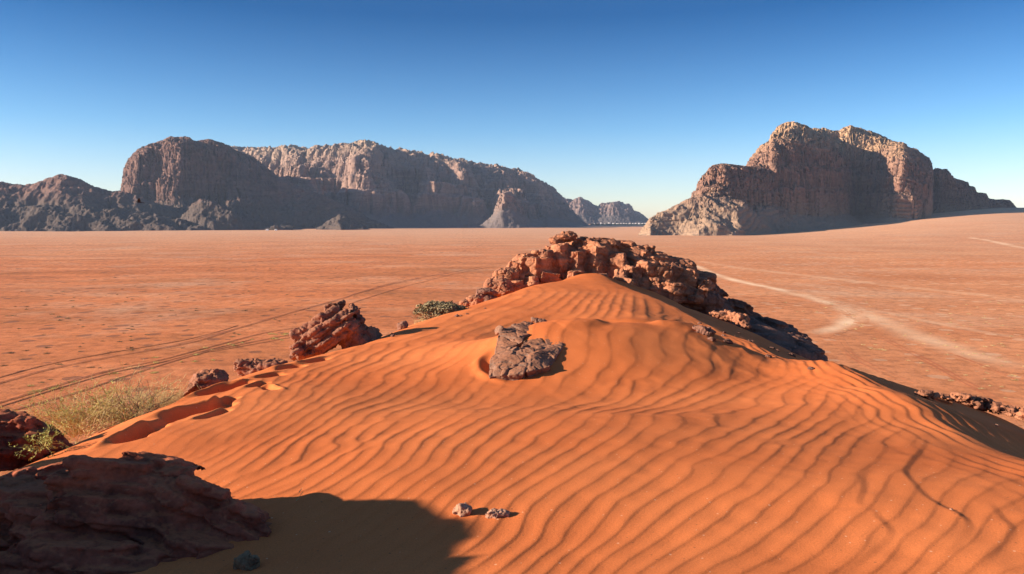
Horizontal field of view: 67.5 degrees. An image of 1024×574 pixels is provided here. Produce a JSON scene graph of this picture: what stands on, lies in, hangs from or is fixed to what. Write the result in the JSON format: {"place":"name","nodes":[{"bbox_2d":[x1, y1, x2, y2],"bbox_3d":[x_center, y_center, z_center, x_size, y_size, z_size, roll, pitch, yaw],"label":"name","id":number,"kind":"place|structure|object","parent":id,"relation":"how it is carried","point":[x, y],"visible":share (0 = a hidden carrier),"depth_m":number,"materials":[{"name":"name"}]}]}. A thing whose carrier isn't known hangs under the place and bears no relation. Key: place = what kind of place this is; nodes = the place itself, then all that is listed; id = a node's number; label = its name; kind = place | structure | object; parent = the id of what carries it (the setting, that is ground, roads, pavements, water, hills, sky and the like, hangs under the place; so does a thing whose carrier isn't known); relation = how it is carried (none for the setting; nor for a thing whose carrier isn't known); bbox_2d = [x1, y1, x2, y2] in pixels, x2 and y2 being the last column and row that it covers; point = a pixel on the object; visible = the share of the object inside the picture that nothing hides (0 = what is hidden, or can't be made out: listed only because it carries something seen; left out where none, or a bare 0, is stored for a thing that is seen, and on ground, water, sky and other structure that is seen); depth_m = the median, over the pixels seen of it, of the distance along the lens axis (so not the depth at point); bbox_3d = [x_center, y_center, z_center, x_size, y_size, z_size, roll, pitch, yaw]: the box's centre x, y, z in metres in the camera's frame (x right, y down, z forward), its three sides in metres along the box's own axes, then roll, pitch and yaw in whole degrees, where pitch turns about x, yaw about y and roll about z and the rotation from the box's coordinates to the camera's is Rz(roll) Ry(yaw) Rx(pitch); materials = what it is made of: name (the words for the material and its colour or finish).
{"place":"outdoors","nodes":[
{"label":"outdoors","id":0,"kind":"place"},
{"bbox_2d":[20,284,181,292],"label":"dirt track","id":1,"kind":"structure","parent":0,"point":[98,287],"depth_m":280.91,"materials":[{"name":"orange sand"}]},
{"bbox_2d":[0,174,205,231],"bbox_3d":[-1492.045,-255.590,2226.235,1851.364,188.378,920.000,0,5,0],"label":"dark hill","id":2,"kind":"structure","parent":0,"point":[60,202],"depth_m":1962.56,"materials":[{"name":"stone"}]},
{"bbox_2d":[0,325,237,377],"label":"dirt track","id":3,"kind":"structure","parent":0,"point":[108,352],"depth_m":143.42,"materials":[{"name":"orange sand"}]},
{"bbox_2d":[0,339,249,406],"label":"dirt track","id":4,"kind":"structure","parent":0,"point":[114,371],"depth_m":125.12,"materials":[{"name":"brown sand"}]},
{"bbox_2d":[0,327,296,402],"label":"dirt track","id":5,"kind":"structure","parent":0,"point":[45,388],"depth_m":129.95,"materials":[{"name":"brown sand"}]},
{"bbox_2d":[11,334,288,410],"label":"dirt track","id":6,"kind":"structure","parent":0,"point":[96,385],"depth_m":126.70,"materials":[{"name":"brown sand"}]},
{"bbox_2d":[0,255,392,273],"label":"dirt track","id":7,"kind":"structure","parent":0,"point":[181,266],"depth_m":428.92,"materials":[{"name":"orange sand"}]},
{"bbox_2d":[0,273,442,383],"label":"dirt track","id":8,"kind":"structure","parent":0,"point":[32,373],"depth_m":148.71,"materials":[{"name":"sand"}]},
{"bbox_2d":[209,337,289,351],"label":"dirt track","id":9,"kind":"structure","parent":0,"point":[248,344],"depth_m":154.14,"materials":[{"name":"sand"}]},
{"bbox_2d":[0,245,510,261],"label":"dirt track","id":10,"kind":"structure","parent":0,"point":[265,253],"depth_m":582.82,"materials":[{"name":"orange sand"}]},
{"bbox_2d":[120,136,393,229],"bbox_3d":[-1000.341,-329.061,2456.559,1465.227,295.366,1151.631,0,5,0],"label":"dark mountain","id":11,"kind":"structure","parent":0,"point":[209,184],"depth_m":2276.65,"materials":[{"name":"stone"}]},
{"bbox_2d":[166,263,498,345],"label":"dirt track","id":12,"kind":"structure","parent":0,"point":[299,309],"depth_m":200.44,"materials":[{"name":"orange sand"}]},
{"bbox_2d":[231,139,588,227],"bbox_3d":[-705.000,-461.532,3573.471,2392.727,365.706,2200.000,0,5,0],"label":"pale plateau mountain","id":13,"kind":"structure","parent":0,"point":[390,186],"depth_m":2893.40,"materials":[{"name":"stone"}]},
{"bbox_2d":[347,265,500,303],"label":"dirt track","id":14,"kind":"structure","parent":0,"point":[409,285],"depth_m":290.01,"materials":[{"name":"orange sand"}]},
{"bbox_2d":[0,208,1023,475],"bbox_3d":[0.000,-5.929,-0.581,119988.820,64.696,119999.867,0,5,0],"label":"desert plain","id":15,"kind":"structure","parent":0,"point":[940,250],"depth_m":301.49,"materials":[{"name":"orange sand"}]},
{"bbox_2d":[590,224,644,224],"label":"scrub belt","id":16,"kind":"object","parent":15,"relation":"on","point":[617,224],"visible":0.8,"depth_m":4200.68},
{"bbox_2d":[807,333,840,347],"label":"tyre track","id":17,"kind":"structure","parent":15,"relation":"on","point":[835,342],"depth_m":160.23,"materials":[{"name":"orange sand"}]},
{"bbox_2d":[836,341,911,384],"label":"tyre track","id":18,"kind":"structure","parent":15,"relation":"on","point":[843,349],"depth_m":133.24,"materials":[{"name":"sand"}]},
{"bbox_2d":[841,340,916,382],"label":"tyre track","id":19,"kind":"structure","parent":15,"relation":"on","point":[846,345],"depth_m":135.20,"materials":[{"name":"sand"}]},
{"bbox_2d":[874,335,1017,408],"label":"tyre track","id":20,"kind":"structure","parent":15,"relation":"on","point":[965,383],"depth_m":124.05,"materials":[{"name":"orange sand"}]},
{"bbox_2d":[880,335,1021,407],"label":"tyre track","id":21,"kind":"structure","parent":15,"relation":"on","point":[975,385],"depth_m":124.08,"materials":[{"name":"orange sand"}]},
{"bbox_2d":[0,0,1023,218],"label":"sky","id":22,"kind":"structure","parent":0,"point":[632,102],"materials":[{"name":"blue"}]},
{"bbox_2d":[2,273,1023,573],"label":"sand dune","id":23,"kind":"structure","parent":0,"point":[638,431],"depth_m":6.79,"materials":[{"name":"orange sand"}]},
{"bbox_2d":[0,409,72,471],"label":"shaded rock","id":24,"kind":"object","parent":23,"relation":"on","point":[15,427],"visible":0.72,"depth_m":8.61,"materials":[{"name":"red stone"}]},
{"bbox_2d":[9,416,67,460],"bbox_3d":[-5.077,1.651,8.253,0.575,0.413,0.663,0,5,0],"label":"green sprig","id":25,"kind":"object","parent":23,"relation":"on","point":[46,439],"visible":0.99,"depth_m":8.25,"materials":[{"name":"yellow plant"}]},
{"bbox_2d":[1,363,155,472],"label":"dry bush","id":26,"kind":"object","parent":23,"relation":"on","point":[65,414],"visible":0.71,"depth_m":11.09,"materials":[{"name":"yellow plant"}]},
{"bbox_2d":[49,359,201,443],"bbox_3d":[-5.778,1.950,11.835,2.534,1.527,2.312,-4,6,-38],"label":"dry bush","id":27,"kind":"object","parent":23,"relation":"on","point":[157,406],"visible":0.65,"depth_m":11.71,"materials":[{"name":"plant"}]},
{"bbox_2d":[0,451,271,573],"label":"foreground rock","id":28,"kind":"object","parent":23,"relation":"on","point":[127,512],"visible":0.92,"depth_m":4.83,"materials":[{"name":"red stone"}]},
{"bbox_2d":[117,377,190,421],"bbox_3d":[-5.766,1.884,12.520,1.394,0.898,1.496,0,5,0],"label":"dry bush","id":29,"kind":"object","parent":23,"relation":"on","point":[174,399],"visible":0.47,"depth_m":12.59,"materials":[{"name":"plant"}]},
{"bbox_2d":[181,368,228,397],"bbox_3d":[-5.193,1.620,13.051,0.704,0.452,0.733,0,5,0],"label":"boulder","id":30,"kind":"object","parent":23,"relation":"on","point":[205,378],"visible":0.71,"depth_m":12.89,"materials":[{"name":"brown stone"}]},
{"bbox_2d":[233,550,259,570],"bbox_3d":[-1.534,1.625,4.474,0.159,0.172,0.137,1,5,15],"label":"stone","id":31,"kind":"object","parent":23,"relation":"on","point":[246,560],"visible":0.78,"depth_m":4.42,"materials":[{"name":"grey stone"}]},
{"bbox_2d":[233,357,287,375],"bbox_3d":[-4.996,1.600,15.399,1.072,0.384,0.677,0,5,0],"label":"boulder","id":32,"kind":"object","parent":23,"relation":"on","point":[244,367],"visible":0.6,"depth_m":15.14,"materials":[{"name":"brown stone"}]},
{"bbox_2d":[289,300,382,360],"bbox_3d":[-4.428,1.109,19.267,2.324,1.552,1.455,-2,5,-19],"label":"tilted boulder","id":33,"kind":"object","parent":23,"relation":"on","point":[332,326],"visible":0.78,"depth_m":18.71,"materials":[{"name":"brown stone"}]},
{"bbox_2d":[397,321,407,330],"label":"boulder","id":34,"kind":"object","parent":23,"relation":"on","point":[402,325],"visible":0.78,"depth_m":20.56,"materials":[{"name":"brown stone"}]},
{"bbox_2d":[411,300,468,319],"bbox_3d":[-2.412,0.869,24.634,1.932,0.902,1.775,-5,7,-43],"label":"cushion bush","id":35,"kind":"object","parent":23,"relation":"on","point":[436,308],"visible":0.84,"depth_m":24.29,"materials":[{"name":"green plant"}]},
{"bbox_2d":[452,502,472,516],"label":"stone","id":36,"kind":"object","parent":23,"relation":"on","point":[462,509],"visible":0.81,"depth_m":5.12,"materials":[{"name":"grey stone"}]},
{"bbox_2d":[459,299,469,306],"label":"boulder","id":37,"kind":"object","parent":23,"relation":"on","point":[463,302],"visible":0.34,"depth_m":29.98,"materials":[{"name":"red stone"}]},
{"bbox_2d":[466,295,483,305],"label":"boulder","id":38,"kind":"object","parent":23,"relation":"on","point":[474,299],"visible":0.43,"depth_m":31.42,"materials":[{"name":"red stone"}]},
{"bbox_2d":[476,287,497,300],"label":"boulder","id":39,"kind":"object","parent":23,"relation":"on","point":[486,294],"visible":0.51,"depth_m":33.33,"materials":[{"name":"brown stone"}]},
{"bbox_2d":[485,508,509,518],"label":"stone","id":40,"kind":"object","parent":23,"relation":"on","point":[495,513],"visible":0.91,"depth_m":5.07,"materials":[{"name":"brown stone"}]},
{"bbox_2d":[483,276,514,296],"bbox_3d":[-0.601,0.065,35.132,1.452,1.174,1.316,0,5,0],"label":"boulder","id":41,"kind":"object","parent":23,"relation":"on","point":[501,285],"visible":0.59,"depth_m":34.70,"materials":[{"name":"red stone"}]},
{"bbox_2d":[492,267,519,280],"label":"boulder","id":42,"kind":"object","parent":23,"relation":"on","point":[508,273],"visible":0.53,"depth_m":35.72,"materials":[{"name":"red stone"}]},
{"bbox_2d":[489,321,563,380],"bbox_3d":[0.289,1.163,13.432,1.324,0.840,2.657,0,5,0],"label":"half buried rock","id":43,"kind":"object","parent":23,"relation":"on","point":[510,359],"visible":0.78,"depth_m":12.82,"materials":[{"name":"stone"}]},
{"bbox_2d":[531,317,546,322],"bbox_3d":[0.585,0.707,15.725,0.406,0.198,0.283,0,5,0],"label":"rock tip","id":44,"kind":"object","parent":23,"relation":"on","point":[536,320],"visible":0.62,"depth_m":15.63,"materials":[{"name":"brown stone"}]},
{"bbox_2d":[506,236,716,303],"bbox_3d":[4.956,-0.875,38.049,10.820,3.263,5.791,0,5,0],"label":"rock outcrop","id":45,"kind":"object","parent":23,"relation":"on","point":[675,279],"visible":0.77,"depth_m":36.75,"materials":[{"name":"red stone"}]},
{"bbox_2d":[549,231,577,243],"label":"perched boulder","id":46,"kind":"object","parent":45,"relation":"on","point":[567,236],"visible":0.87,"depth_m":37.63,"materials":[{"name":"red stone"}]},
{"bbox_2d":[692,325,715,335],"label":"stone","id":47,"kind":"object","parent":23,"relation":"on","point":[705,330],"visible":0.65,"depth_m":14.63,"materials":[{"name":"brown stone"}]},
{"bbox_2d":[707,337,716,341],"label":"stone","id":48,"kind":"object","parent":23,"relation":"on","point":[711,339],"visible":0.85,"depth_m":14.29,"materials":[{"name":"brown stone"}]},
{"bbox_2d":[723,339,732,343],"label":"stone","id":49,"kind":"object","parent":23,"relation":"on","point":[728,341],"visible":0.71,"depth_m":14.46,"materials":[{"name":"brown stone"}]},
{"bbox_2d":[678,284,827,360],"bbox_3d":[10.683,2.839,37.339,8.849,6.741,12.040,0,5,0],"label":"rock ledge","id":50,"kind":"object","parent":23,"relation":"on","point":[785,335],"visible":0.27,"depth_m":37.34,"materials":[{"name":"brown stone"}]},
{"bbox_2d":[709,309,750,328],"bbox_3d":[8.028,1.149,27.737,1.000,0.645,1.780,-4,7,-41],"label":"lit ledge top","id":51,"kind":"object","parent":50,"relation":"on","point":[742,319],"visible":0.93,"depth_m":27.58,"materials":[{"name":"red stone"}]},
{"bbox_2d":[914,389,940,399],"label":"rim stone","id":52,"kind":"object","parent":23,"relation":"on","point":[929,394],"visible":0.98,"depth_m":11.98,"materials":[{"name":"red stone"}]},
{"bbox_2d":[938,393,954,403],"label":"rim stone","id":53,"kind":"object","parent":23,"relation":"on","point":[948,398],"visible":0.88,"depth_m":12.34,"materials":[{"name":"red stone"}]},
{"bbox_2d":[950,392,973,407],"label":"rim stone","id":54,"kind":"object","parent":23,"relation":"on","point":[959,397],"visible":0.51,"depth_m":13.10,"materials":[{"name":"red stone"}]},
{"bbox_2d":[961,395,992,411],"bbox_3d":[8.005,2.015,13.224,0.630,0.270,0.504,0,5,0],"label":"rim stone","id":55,"kind":"object","parent":23,"relation":"on","point":[976,402],"visible":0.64,"depth_m":13.07,"materials":[{"name":"red stone"}]},
{"bbox_2d":[982,401,1004,413],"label":"rim stone","id":56,"kind":"object","parent":23,"relation":"on","point":[993,407],"visible":0.81,"depth_m":13.03,"materials":[{"name":"red stone"}]},
{"bbox_2d":[995,405,1020,416],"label":"rim stone","id":57,"kind":"object","parent":23,"relation":"on","point":[1010,410],"visible":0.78,"depth_m":12.90,"materials":[{"name":"red stone"}]},
{"bbox_2d":[1013,406,1023,419],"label":"rim stone","id":58,"kind":"object","parent":23,"relation":"on","point":[1019,415],"visible":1,"depth_m":10.22,"materials":[{"name":"red stone"}]},
{"bbox_2d":[564,197,648,223],"bbox_3d":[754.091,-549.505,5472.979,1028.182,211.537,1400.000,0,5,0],"label":"distant mountain","id":59,"kind":"structure","parent":0,"point":[589,212],"depth_m":5156.09,"materials":[{"name":"grey stone"}]},
{"bbox_2d":[696,264,869,336],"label":"dirt track","id":60,"kind":"structure","parent":0,"point":[837,323],"depth_m":204.56,"materials":[{"name":"beige sand"}]},
{"bbox_2d":[638,121,1016,235],"bbox_3d":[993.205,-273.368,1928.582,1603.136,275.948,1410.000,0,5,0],"label":"sandstone butte mountain","id":61,"kind":"structure","parent":0,"point":[792,176],"depth_m":1606.95,"materials":[{"name":"brown stone"}]},
{"bbox_2d":[694,261,1023,303],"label":"dirt track","id":62,"kind":"structure","parent":0,"point":[998,297],"depth_m":300.56,"materials":[{"name":"orange sand"}]},
{"bbox_2d":[767,291,1023,373],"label":"dirt track","id":63,"kind":"structure","parent":0,"point":[891,326],"depth_m":162.85,"materials":[{"name":"sand"}]},
{"bbox_2d":[927,345,1023,382],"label":"tyre track","id":64,"kind":"structure","parent":63,"relation":"on","point":[1010,376],"depth_m":130.04,"materials":[{"name":"orange sand"}]},
{"bbox_2d":[837,303,1023,339],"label":"dirt track","id":65,"kind":"structure","parent":0,"point":[956,327],"depth_m":181.78,"materials":[{"name":"sand"}]},
{"bbox_2d":[963,237,1023,248],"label":"dirt track","id":66,"kind":"structure","parent":0,"point":[1001,243],"depth_m":830.80,"materials":[{"name":"beige sand"}]}
]}

